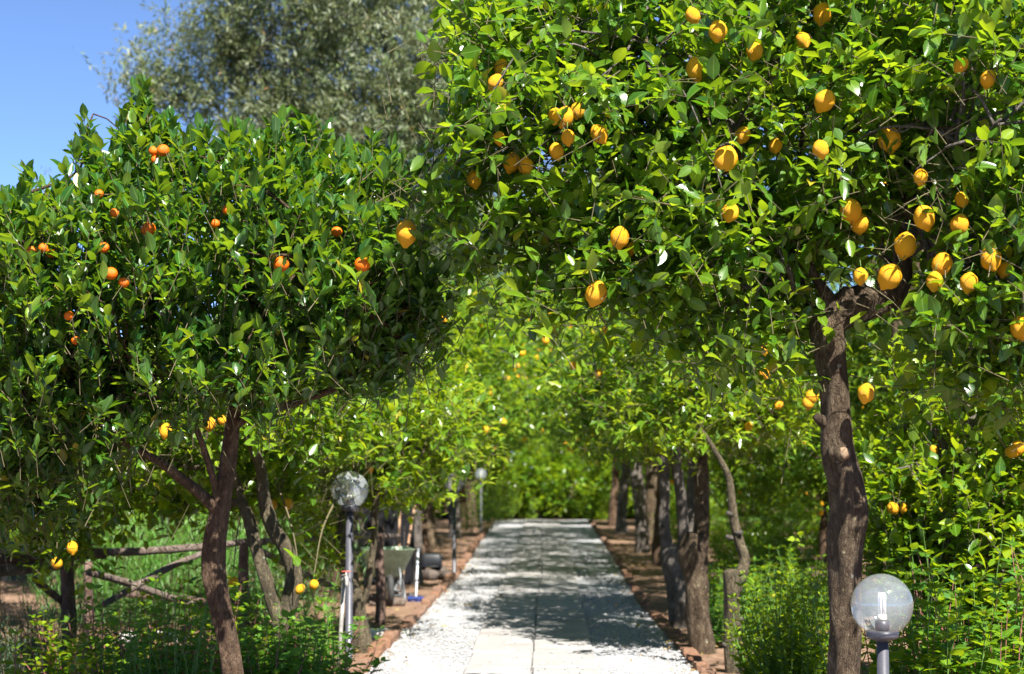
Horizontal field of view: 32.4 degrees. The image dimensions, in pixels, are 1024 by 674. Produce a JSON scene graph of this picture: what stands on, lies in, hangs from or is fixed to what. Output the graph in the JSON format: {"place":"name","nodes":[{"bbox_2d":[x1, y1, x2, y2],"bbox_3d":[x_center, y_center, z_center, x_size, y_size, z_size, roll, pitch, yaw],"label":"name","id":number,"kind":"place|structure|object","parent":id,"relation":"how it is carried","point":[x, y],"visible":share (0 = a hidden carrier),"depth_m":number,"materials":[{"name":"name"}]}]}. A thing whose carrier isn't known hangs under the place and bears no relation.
{"place":"outdoors","nodes":[
{"label":"outdoors","id":0,"kind":"place"},
{"bbox_2d":[363,493,414,584],"bbox_3d":[-1.739,2.841,24.939,0.720,1.383,0.087,0,-4,-2],"label":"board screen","id":1,"kind":"object","parent":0,"point":[390,523],"visible":0.3,"depth_m":24.92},
{"bbox_2d":[0,472,1004,673],"bbox_3d":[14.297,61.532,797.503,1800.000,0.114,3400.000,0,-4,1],"label":"ground","id":2,"kind":"structure","parent":0,"point":[649,575],"depth_m":24.19,"materials":[{"name":"soil"}]},
{"bbox_2d":[0,166,72,580],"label":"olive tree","id":3,"kind":"object","parent":2,"relation":"on","point":[14,578],"depth_m":25.62,"materials":[{"name":"plant"}]},
{"bbox_2d":[0,623,105,673],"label":"weed","id":4,"kind":"object","parent":2,"relation":"on","point":[82,667],"visible":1,"depth_m":11.61,"materials":[{"name":"green plant"}]},
{"bbox_2d":[0,588,158,664],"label":"weed","id":5,"kind":"object","parent":2,"relation":"on","point":[49,615],"visible":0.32,"depth_m":15.03,"materials":[{"name":"green plant"}]},
{"bbox_2d":[0,337,163,597],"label":"lemon tree","id":6,"kind":"object","parent":2,"relation":"on","point":[76,548],"visible":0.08,"depth_m":13.82,"materials":[{"name":"green plant"}]},
{"bbox_2d":[13,610,165,673],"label":"weed","id":7,"kind":"object","parent":2,"relation":"on","point":[69,645],"visible":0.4,"depth_m":13.42,"materials":[{"name":"green plant"}]},
{"bbox_2d":[6,516,202,620],"bbox_3d":[-4.388,2.448,19.137,2.386,1.275,1.689,2,-5,-20],"label":"fennel clump","id":8,"kind":"object","parent":2,"relation":"on","point":[76,584],"visible":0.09,"depth_m":19.07,"materials":[{"name":"green plant"}]},
{"bbox_2d":[0,602,218,673],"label":"rosemary bush","id":9,"kind":"object","parent":2,"relation":"on","point":[25,651],"visible":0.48,"depth_m":13.90,"materials":[{"name":"green plant"}]},
{"bbox_2d":[17,516,249,628],"bbox_3d":[-4.021,2.405,18.460,2.684,1.266,1.452,0,-4,1],"label":"fennel clump","id":10,"kind":"object","parent":2,"relation":"on","point":[139,573],"visible":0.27,"depth_m":18.37,"materials":[{"name":"green plant"}]},
{"bbox_2d":[59,477,207,574],"bbox_3d":[-6.136,2.724,27.496,3.344,2.096,3.006,-4,-6,39],"label":"bush","id":11,"kind":"object","parent":2,"relation":"on","point":[136,513],"visible":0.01,"depth_m":27.00,"materials":[{"name":"green plant"}]},
{"bbox_2d":[72,582,205,673],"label":"weed","id":12,"kind":"object","parent":2,"relation":"on","point":[113,620],"visible":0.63,"depth_m":12.31,"materials":[{"name":"green plant"}]},
{"bbox_2d":[75,580,205,671],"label":"weed","id":13,"kind":"object","parent":2,"relation":"on","point":[129,612],"visible":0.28,"depth_m":14.56,"materials":[{"name":"green plant"}]},
{"bbox_2d":[44,513,283,622],"bbox_3d":[-3.876,2.473,19.192,2.946,1.235,1.440,0,-4,1],"label":"fennel clump","id":14,"kind":"object","parent":2,"relation":"on","point":[145,538],"visible":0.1,"depth_m":19.03,"materials":[{"name":"green plant"}]},
{"bbox_2d":[93,469,243,552],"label":"bush","id":15,"kind":"object","parent":2,"relation":"on","point":[131,515],"visible":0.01,"depth_m":33.24,"materials":[{"name":"green plant"}]},
{"bbox_2d":[104,572,258,673],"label":"weed","id":16,"kind":"object","parent":2,"relation":"on","point":[136,651],"visible":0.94,"depth_m":11.88,"materials":[{"name":"green plant"}]},
{"bbox_2d":[120,344,244,555],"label":"lemon tree","id":17,"kind":"object","parent":2,"relation":"on","point":[140,470],"visible":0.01,"depth_m":22.43,"materials":[{"name":"green plant"}]},
{"bbox_2d":[0,533,370,665],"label":"rustic fence","id":18,"kind":"object","parent":2,"relation":"on","point":[66,600],"visible":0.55,"depth_m":15.51,"materials":[{"name":"brown wood"}]},
{"bbox_2d":[92,511,289,613],"bbox_3d":[-3.563,2.506,19.804,2.712,1.265,1.338,0,-4,1],"label":"fennel clump","id":19,"kind":"object","parent":2,"relation":"on","point":[230,555],"visible":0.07,"depth_m":19.77,"materials":[{"name":"green plant"}]},
{"bbox_2d":[139,575,270,673],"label":"weed","id":20,"kind":"object","parent":2,"relation":"on","point":[185,616],"visible":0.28,"depth_m":12.68,"materials":[{"name":"green plant"}]},
{"bbox_2d":[95,514,364,625],"bbox_3d":[-2.985,2.409,18.433,2.995,1.241,1.518,0,-4,1],"label":"fennel clump","id":21,"kind":"object","parent":2,"relation":"on","point":[231,573],"visible":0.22,"depth_m":18.34,"materials":[{"name":"green plant"}]},
{"bbox_2d":[175,559,299,671],"bbox_3d":[-2.176,2.250,14.048,0.853,0.927,0.876,3,-5,-36],"label":"weed","id":22,"kind":"object","parent":2,"relation":"on","point":[200,602],"visible":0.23,"depth_m":14.08,"materials":[{"name":"green plant"}]},
{"bbox_2d":[160,606,330,673],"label":"weed","id":23,"kind":"object","parent":2,"relation":"on","point":[283,655],"visible":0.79,"depth_m":12.22,"materials":[{"name":"green plant"}]},
{"bbox_2d":[0,72,501,673],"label":"orange tree","id":24,"kind":"object","parent":2,"relation":"on","point":[138,268],"visible":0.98,"depth_m":9.52,"materials":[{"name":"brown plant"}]},
{"bbox_2d":[84,346,431,670],"bbox_3d":[-1.986,1.316,13.871,2.677,2.990,3.817,-2,-5,29],"label":"lemon tree","id":25,"kind":"object","parent":2,"relation":"on","point":[261,476],"visible":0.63,"depth_m":13.20,"materials":[{"name":"green plant"}]},
{"bbox_2d":[201,482,326,561],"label":"bush","id":26,"kind":"object","parent":2,"relation":"on","point":[259,522],"visible":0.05,"depth_m":31.41,"materials":[{"name":"green plant"}]},
{"bbox_2d":[161,511,369,616],"bbox_3d":[-2.766,2.510,19.877,2.543,1.253,1.354,0,-4,1],"label":"fennel clump","id":27,"kind":"object","parent":2,"relation":"on","point":[309,591],"visible":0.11,"depth_m":19.78,"materials":[{"name":"green plant"}]},
{"bbox_2d":[234,567,355,668],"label":"weed","id":28,"kind":"object","parent":2,"relation":"on","point":[305,613],"visible":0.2,"depth_m":14.36,"materials":[{"name":"green plant"}]},
{"bbox_2d":[233,593,358,673],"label":"weed","id":29,"kind":"object","parent":2,"relation":"on","point":[319,657],"visible":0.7,"depth_m":12.47,"materials":[{"name":"green plant"}]},
{"bbox_2d":[72,0,552,565],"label":"olive tree","id":30,"kind":"object","parent":2,"relation":"on","point":[326,40],"visible":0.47,"depth_m":28.90,"materials":[{"name":"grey plant"}]},
{"bbox_2d":[254,596,388,673],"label":"weed","id":31,"kind":"object","parent":2,"relation":"on","point":[376,662],"visible":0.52,"depth_m":13.06,"materials":[{"name":"green plant"}]},
{"bbox_2d":[157,250,508,602],"bbox_3d":[-2.274,0.965,21.506,4.172,4.764,4.473,-2,-5,28],"label":"lemon tree","id":32,"kind":"object","parent":2,"relation":"on","point":[470,372],"visible":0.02,"depth_m":21.83,"materials":[{"name":"green plant"}]},
{"bbox_2d":[336,571,350,671],"bbox_3d":[-1.298,2.277,13.561,0.068,0.954,0.216,2,-5,-29],"label":"water standpipe","id":33,"kind":"object","parent":2,"relation":"on","point":[344,579],"visible":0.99,"depth_m":13.59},
{"bbox_2d":[331,472,367,669],"bbox_3d":[-1.306,1.896,14.150,0.300,1.639,0.300,0,-4,1],"label":"globe lamp","id":34,"kind":"object","parent":2,"relation":"on","point":[349,507],"visible":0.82,"depth_m":14.13,"materials":[{"name":"metal"}]},
{"bbox_2d":[358,533,400,624],"bbox_3d":[-1.405,2.618,18.840,0.251,1.062,0.920,-1,-4,13],"label":"wooden post","id":35,"kind":"object","parent":2,"relation":"on","point":[379,598],"visible":0.68,"depth_m":18.58,"materials":[{"name":"brown wood"}]},
{"bbox_2d":[359,546,414,605],"bbox_3d":[-1.542,2.935,21.588,0.615,0.708,1.436,1,-4,-9],"label":"wheelbarrow","id":36,"kind":"object","parent":2,"relation":"on","point":[400,556],"visible":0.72,"depth_m":21.23,"materials":[{"name":"metal"}]},
{"bbox_2d":[369,597,405,605],"bbox_3d":[-1.489,3.170,21.103,0.436,0.114,0.107,0,-4,-4],"label":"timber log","id":37,"kind":"object","parent":2,"relation":"on","point":[399,602],"visible":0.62,"depth_m":21.07,"materials":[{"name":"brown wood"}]},
{"bbox_2d":[267,295,512,652],"bbox_3d":[-1.182,1.229,16.559,2.778,3.697,3.586,-2,-5,30],"label":"lemon tree","id":38,"kind":"object","parent":2,"relation":"on","point":[432,437],"visible":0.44,"depth_m":15.79,"materials":[{"name":"green plant"}]},
{"bbox_2d":[370,629,409,637],"bbox_3d":[-1.273,2.914,17.282,0.543,0.079,0.430,0,-4,1],"label":"paving stone","id":39,"kind":"object","parent":2,"relation":"on","point":[405,632],"visible":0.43,"depth_m":17.16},
{"bbox_2d":[394,502,401,591],"bbox_3d":[-1.502,2.806,23.891,0.160,1.210,0.956,0,-4,1],"label":"hoe","id":40,"kind":"object","parent":2,"relation":"on","point":[399,527],"visible":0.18,"depth_m":24.06,"materials":[{"name":"brown wood"}]},
{"bbox_2d":[394,504,415,596],"bbox_3d":[-1.432,2.791,23.518,0.340,1.243,1.700,0,-4,1],"label":"rake","id":41,"kind":"object","parent":2,"relation":"on","point":[408,542],"visible":0.29,"depth_m":23.61,"materials":[{"name":"brown wood"}]},
{"bbox_2d":[406,509,423,584],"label":"tree trunk","id":42,"kind":"object","parent":2,"relation":"on","point":[418,543],"visible":0.52,"depth_m":25.05,"materials":[{"name":"plant"}]},
{"bbox_2d":[407,549,423,601],"bbox_3d":[-1.182,2.975,22.030,0.214,0.635,0.514,0,-4,1],"label":"broom","id":43,"kind":"object","parent":2,"relation":"on","point":[415,598],"visible":0.8,"depth_m":21.82,"materials":[{"name":"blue plastic"}]},
{"bbox_2d":[348,519,494,672],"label":"kerb","id":44,"kind":"structure","parent":2,"relation":"on","point":[392,634],"depth_m":19.21,"materials":[{"name":"brick"}]},
{"bbox_2d":[422,568,439,580],"bbox_3d":[-1.189,3.508,25.962,0.245,0.214,0.243,-3,-5,34],"label":"stone","id":45,"kind":"object","parent":2,"relation":"on","point":[429,574],"visible":0.86,"depth_m":25.88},
{"bbox_2d":[320,251,558,553],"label":"lemon tree","id":46,"kind":"object","parent":2,"relation":"on","point":[426,543],"visible":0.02,"depth_m":30.24,"materials":[{"name":"green plant"}]},
{"bbox_2d":[431,566,447,579],"bbox_3d":[-1.065,3.498,26.134,0.287,0.235,0.320,4,-6,-39],"label":"stone","id":47,"kind":"object","parent":2,"relation":"on","point":[440,570],"visible":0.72,"depth_m":26.06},
{"bbox_2d":[422,553,441,566],"bbox_3d":[-1.188,3.304,26.097,0.322,0.196,0.230,0,-4,1],"label":"plastic tub","id":48,"kind":"object","parent":47,"relation":"on","point":[431,559],"visible":0.9,"depth_m":26.00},
{"bbox_2d":[320,251,564,545],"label":"lemon tree","id":49,"kind":"object","parent":2,"relation":"on","point":[476,324],"visible":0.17,"depth_m":25.97,"materials":[{"name":"green plant"}]},
{"bbox_2d":[1,533,895,673],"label":"leaf litter","id":50,"kind":"object","parent":2,"relation":"on","point":[719,643],"visible":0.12,"depth_m":21.51,"materials":[{"name":"plant"}]},
{"bbox_2d":[449,480,460,572],"bbox_3d":[-0.876,2.855,26.751,0.300,1.613,0.300,0,-4,1],"label":"globe lamp","id":51,"kind":"object","parent":2,"relation":"on","point":[453,537],"visible":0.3,"depth_m":26.72,"materials":[{"name":"metal"}]},
{"bbox_2d":[371,171,564,550],"bbox_3d":[-1.758,0.259,36.120,6.464,8.477,7.404,3,-5,-34],"label":"lemon tree","id":52,"kind":"object","parent":2,"relation":"on","point":[431,528],"visible":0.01,"depth_m":35.57,"materials":[{"name":"green plant"}]},
{"bbox_2d":[444,476,509,533],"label":"shrub","id":53,"kind":"object","parent":2,"relation":"on","point":[487,526],"visible":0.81,"depth_m":44.88,"materials":[{"name":"green plant"}]},
{"bbox_2d":[432,452,526,518],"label":"bush","id":54,"kind":"object","parent":2,"relation":"on","point":[442,508],"visible":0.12,"depth_m":57.73,"materials":[{"name":"green plant"}]},
{"bbox_2d":[475,469,483,531],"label":"globe lamp","id":55,"kind":"object","parent":2,"relation":"on","point":[480,497],"visible":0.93,"depth_m":45.93,"materials":[{"name":"metal"}]},
{"bbox_2d":[445,332,550,538],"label":"lemon tree","id":56,"kind":"object","parent":2,"relation":"on","point":[458,519],"visible":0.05,"depth_m":41.84,"materials":[{"name":"green plant"}]},
{"bbox_2d":[476,473,521,520],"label":"shrub","id":57,"kind":"object","parent":2,"relation":"on","point":[507,507],"visible":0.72,"depth_m":55.67,"materials":[{"name":"green plant"}]},
{"bbox_2d":[455,334,543,529],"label":"lemon tree","id":58,"kind":"object","parent":2,"relation":"on","point":[461,486],"visible":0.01,"depth_m":48.23,"materials":[{"name":"green plant"}]},
{"bbox_2d":[432,425,574,519],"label":"bush","id":59,"kind":"object","parent":2,"relation":"on","point":[510,473],"visible":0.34,"depth_m":57.48,"materials":[{"name":"green plant"}]},
{"bbox_2d":[454,351,559,522],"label":"lemon tree","id":60,"kind":"object","parent":2,"relation":"on","point":[469,488],"visible":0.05,"depth_m":54.20,"materials":[{"name":"green plant"}]},
{"bbox_2d":[503,484,545,518],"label":"shrub","id":61,"kind":"object","parent":2,"relation":"on","point":[537,511],"visible":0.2,"depth_m":58.78,"materials":[{"name":"green plant"}]},
{"bbox_2d":[475,434,631,518],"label":"bush","id":62,"kind":"object","parent":2,"relation":"on","point":[523,468],"visible":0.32,"depth_m":57.64,"materials":[{"name":"green plant"}]},
{"bbox_2d":[528,386,619,525],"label":"lemon tree","id":63,"kind":"object","parent":2,"relation":"on","point":[612,510],"visible":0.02,"depth_m":50.72,"materials":[{"name":"green plant"}]},
{"bbox_2d":[527,372,629,532],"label":"lemon tree","id":64,"kind":"object","parent":2,"relation":"on","point":[621,526],"visible":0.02,"depth_m":45.26,"materials":[{"name":"green plant"}]},
{"bbox_2d":[519,439,645,520],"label":"bush","id":65,"kind":"object","parent":2,"relation":"on","point":[571,468],"visible":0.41,"depth_m":57.03,"materials":[{"name":"green plant"}]},
{"bbox_2d":[568,473,632,520],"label":"shrub","id":66,"kind":"object","parent":2,"relation":"on","point":[601,511],"visible":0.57,"depth_m":56.73,"materials":[{"name":"green plant"}]},
{"bbox_2d":[434,139,767,512],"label":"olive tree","id":67,"kind":"object","parent":2,"relation":"on","point":[559,231],"depth_m":57.15,"materials":[{"name":"plant"}]},
{"bbox_2d":[520,327,687,552],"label":"lemon tree","id":68,"kind":"object","parent":2,"relation":"on","point":[642,538],"visible":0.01,"depth_m":34.70,"materials":[{"name":"green plant"}]},
{"bbox_2d":[509,236,743,542],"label":"lemon tree","id":69,"kind":"object","parent":2,"relation":"on","point":[650,488],"depth_m":39.69,"materials":[{"name":"green plant"}]},
{"bbox_2d":[555,450,710,518],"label":"bush","id":70,"kind":"object","parent":2,"relation":"on","point":[609,485],"visible":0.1,"depth_m":57.42,"materials":[{"name":"green plant"}]},
{"bbox_2d":[529,260,768,564],"bbox_3d":[2.520,1.142,30.267,5.415,5.766,5.050,-4,-6,43],"label":"lemon tree","id":71,"kind":"object","parent":2,"relation":"on","point":[655,551],"visible":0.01,"depth_m":30.21,"materials":[{"name":"green plant"}]},
{"bbox_2d":[588,520,715,673],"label":"kerb","id":72,"kind":"structure","parent":2,"relation":"on","point":[694,658],"depth_m":18.64,"materials":[{"name":"brick"}]},
{"bbox_2d":[515,309,814,628],"bbox_3d":[1.686,1.170,18.778,3.364,3.952,3.989,0,-4,1],"label":"lemon tree","id":73,"kind":"object","parent":2,"relation":"on","point":[673,578],"visible":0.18,"depth_m":18.18,"materials":[{"name":"green plant"}]},
{"bbox_2d":[530,251,816,531],"bbox_3d":[2.545,1.044,26.821,4.617,5.437,4.828,2,-5,-28],"label":"lemon tree","id":74,"kind":"object","parent":2,"relation":"on","point":[690,493],"visible":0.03,"depth_m":26.48,"materials":[{"name":"green plant"}]},
{"bbox_2d":[648,487,730,544],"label":"bush","id":75,"kind":"object","parent":2,"relation":"on","point":[713,530],"visible":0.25,"depth_m":37.41,"materials":[{"name":"green plant"}]},
{"bbox_2d":[362,0,1023,673],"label":"lemon tree","id":76,"kind":"object","parent":2,"relation":"on","point":[580,84],"visible":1,"depth_m":8.79,"materials":[{"name":"green plant"}]},
{"bbox_2d":[645,390,749,672],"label":"tree","id":77,"kind":"object","parent":2,"relation":"on","point":[730,585],"visible":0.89,"depth_m":14.18,"materials":[{"name":"brown plant"}]},
{"bbox_2d":[548,276,856,653],"bbox_3d":[1.745,1.075,16.045,2.841,3.731,3.745,0,-4,1],"label":"lemon tree","id":78,"kind":"object","parent":2,"relation":"on","point":[652,419],"visible":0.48,"depth_m":15.59,"materials":[{"name":"green plant"}]},
{"bbox_2d":[644,448,764,516],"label":"bush","id":79,"kind":"object","parent":2,"relation":"on","point":[710,493],"visible":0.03,"depth_m":59.31,"materials":[{"name":"green plant"}]},
{"bbox_2d":[642,447,770,528],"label":"lemon tree","id":80,"kind":"object","parent":2,"relation":"on","point":[685,480],"visible":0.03,"depth_m":42.64,"materials":[{"name":"green plant"}]},
{"bbox_2d":[707,564,751,604],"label":"shade plant","id":81,"kind":"object","parent":2,"relation":"on","point":[712,577],"visible":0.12,"depth_m":21.32,"materials":[{"name":"green plant"}]},
{"bbox_2d":[708,560,790,626],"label":"shade plant","id":82,"kind":"object","parent":2,"relation":"on","point":[718,586],"visible":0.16,"depth_m":18.36,"materials":[{"name":"green plant"}]},
{"bbox_2d":[709,557,814,634],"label":"shade plant","id":83,"kind":"object","parent":2,"relation":"on","point":[771,592],"visible":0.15,"depth_m":17.36,"materials":[{"name":"green plant"}]},
{"bbox_2d":[708,504,818,583],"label":"bush","id":84,"kind":"object","parent":2,"relation":"on","point":[751,537],"visible":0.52,"depth_m":25.02,"materials":[{"name":"green plant"}]},
{"bbox_2d":[709,483,823,516],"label":"bush","id":85,"kind":"object","parent":2,"relation":"on","point":[763,503],"visible":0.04,"depth_m":60.22,"materials":[{"name":"green plant"}]},
{"bbox_2d":[722,562,828,673],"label":"flowering shrub","id":86,"kind":"object","parent":2,"relation":"on","point":[740,649],"visible":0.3,"depth_m":13.10,"materials":[{"name":"green plant"}]},
{"bbox_2d":[731,494,822,563],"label":"bush","id":87,"kind":"object","parent":2,"relation":"on","point":[808,527],"visible":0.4,"depth_m":30.45,"materials":[{"name":"green plant"}]},
{"bbox_2d":[749,541,818,589],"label":"shade plant","id":88,"kind":"object","parent":2,"relation":"on","point":[775,557],"visible":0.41,"depth_m":23.86,"materials":[{"name":"green plant"}]},
{"bbox_2d":[709,358,879,556],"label":"lemon tree","id":89,"kind":"object","parent":2,"relation":"on","point":[818,498],"visible":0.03,"depth_m":32.77,"materials":[{"name":"green plant"}]},
{"bbox_2d":[708,350,893,570],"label":"lemon tree","id":90,"kind":"object","parent":2,"relation":"on","point":[816,478],"visible":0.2,"depth_m":28.24,"materials":[{"name":"green plant"}]},
{"bbox_2d":[749,543,864,620],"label":"shade plant","id":91,"kind":"object","parent":2,"relation":"on","point":[789,563],"visible":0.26,"depth_m":18.92,"materials":[{"name":"green plant"}]},
{"bbox_2d":[734,562,897,673],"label":"flowering shrub","id":92,"kind":"object","parent":2,"relation":"on","point":[802,651],"visible":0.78,"depth_m":12.06,"materials":[{"name":"green plant"}]},
{"bbox_2d":[655,0,1022,614],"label":"lemon tree","id":93,"kind":"object","parent":2,"relation":"on","point":[869,266],"visible":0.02,"depth_m":19.33,"materials":[{"name":"green plant"}]},
{"bbox_2d":[811,270,925,371],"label":"lemon tree","id":94,"kind":"object","parent":2,"relation":"on","point":[835,287],"visible":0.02,"depth_m":55.89,"materials":[{"name":"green plant"}]},
{"bbox_2d":[851,574,912,673],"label":"globe lamp","id":95,"kind":"object","parent":2,"relation":"on","point":[882,634],"visible":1,"depth_m":8.51,"materials":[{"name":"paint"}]},
{"bbox_2d":[816,568,979,673],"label":"weed","id":96,"kind":"object","parent":2,"relation":"on","point":[907,618],"visible":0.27,"depth_m":10.77,"materials":[{"name":"green plant"}]},
{"bbox_2d":[790,314,1009,472],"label":"lemon tree","id":97,"kind":"object","parent":2,"relation":"on","point":[853,396],"visible":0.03,"depth_m":20.82,"materials":[{"name":"green plant"}]},
{"bbox_2d":[785,290,1023,662],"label":"lemon tree","id":98,"kind":"object","parent":2,"relation":"on","point":[944,477],"visible":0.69,"depth_m":12.01,"materials":[{"name":"green plant"}]},
{"bbox_2d":[799,566,1023,673],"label":"weed","id":99,"kind":"object","parent":2,"relation":"on","point":[959,650],"visible":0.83,"depth_m":10.19,"materials":[{"name":"green plant"}]},
{"bbox_2d":[864,521,1023,673],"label":"weed","id":100,"kind":"object","parent":2,"relation":"on","point":[976,593],"visible":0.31,"depth_m":11.46,"materials":[{"name":"green plant"}]},
{"bbox_2d":[866,539,1023,673],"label":"weed","id":101,"kind":"object","parent":2,"relation":"on","point":[970,629],"visible":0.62,"depth_m":10.48,"materials":[{"name":"green plant"}]},
{"bbox_2d":[903,563,1023,673],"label":"weed","id":102,"kind":"object","parent":2,"relation":"on","point":[976,615],"visible":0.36,"depth_m":10.84,"materials":[{"name":"green plant"}]},
{"bbox_2d":[912,539,1023,672],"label":"weed","id":103,"kind":"object","parent":2,"relation":"on","point":[1022,562],"visible":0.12,"depth_m":11.71,"materials":[{"name":"green plant"}]},
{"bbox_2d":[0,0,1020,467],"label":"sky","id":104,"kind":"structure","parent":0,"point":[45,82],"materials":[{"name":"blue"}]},
{"bbox_2d":[364,519,699,673],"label":"path","id":105,"kind":"structure","parent":0,"point":[543,621],"depth_m":19.00,"materials":[{"name":"concrete"}]},
{"bbox_2d":[709,564,764,647],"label":"fern","id":106,"kind":"object","parent":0,"point":[717,630],"visible":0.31,"depth_m":16.17,"materials":[{"name":"green plant"}]},
{"bbox_2d":[670,514,889,530],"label":"grass","id":107,"kind":"structure","parent":0,"point":[751,519],"depth_m":53.24,"materials":[{"name":"green plant"}]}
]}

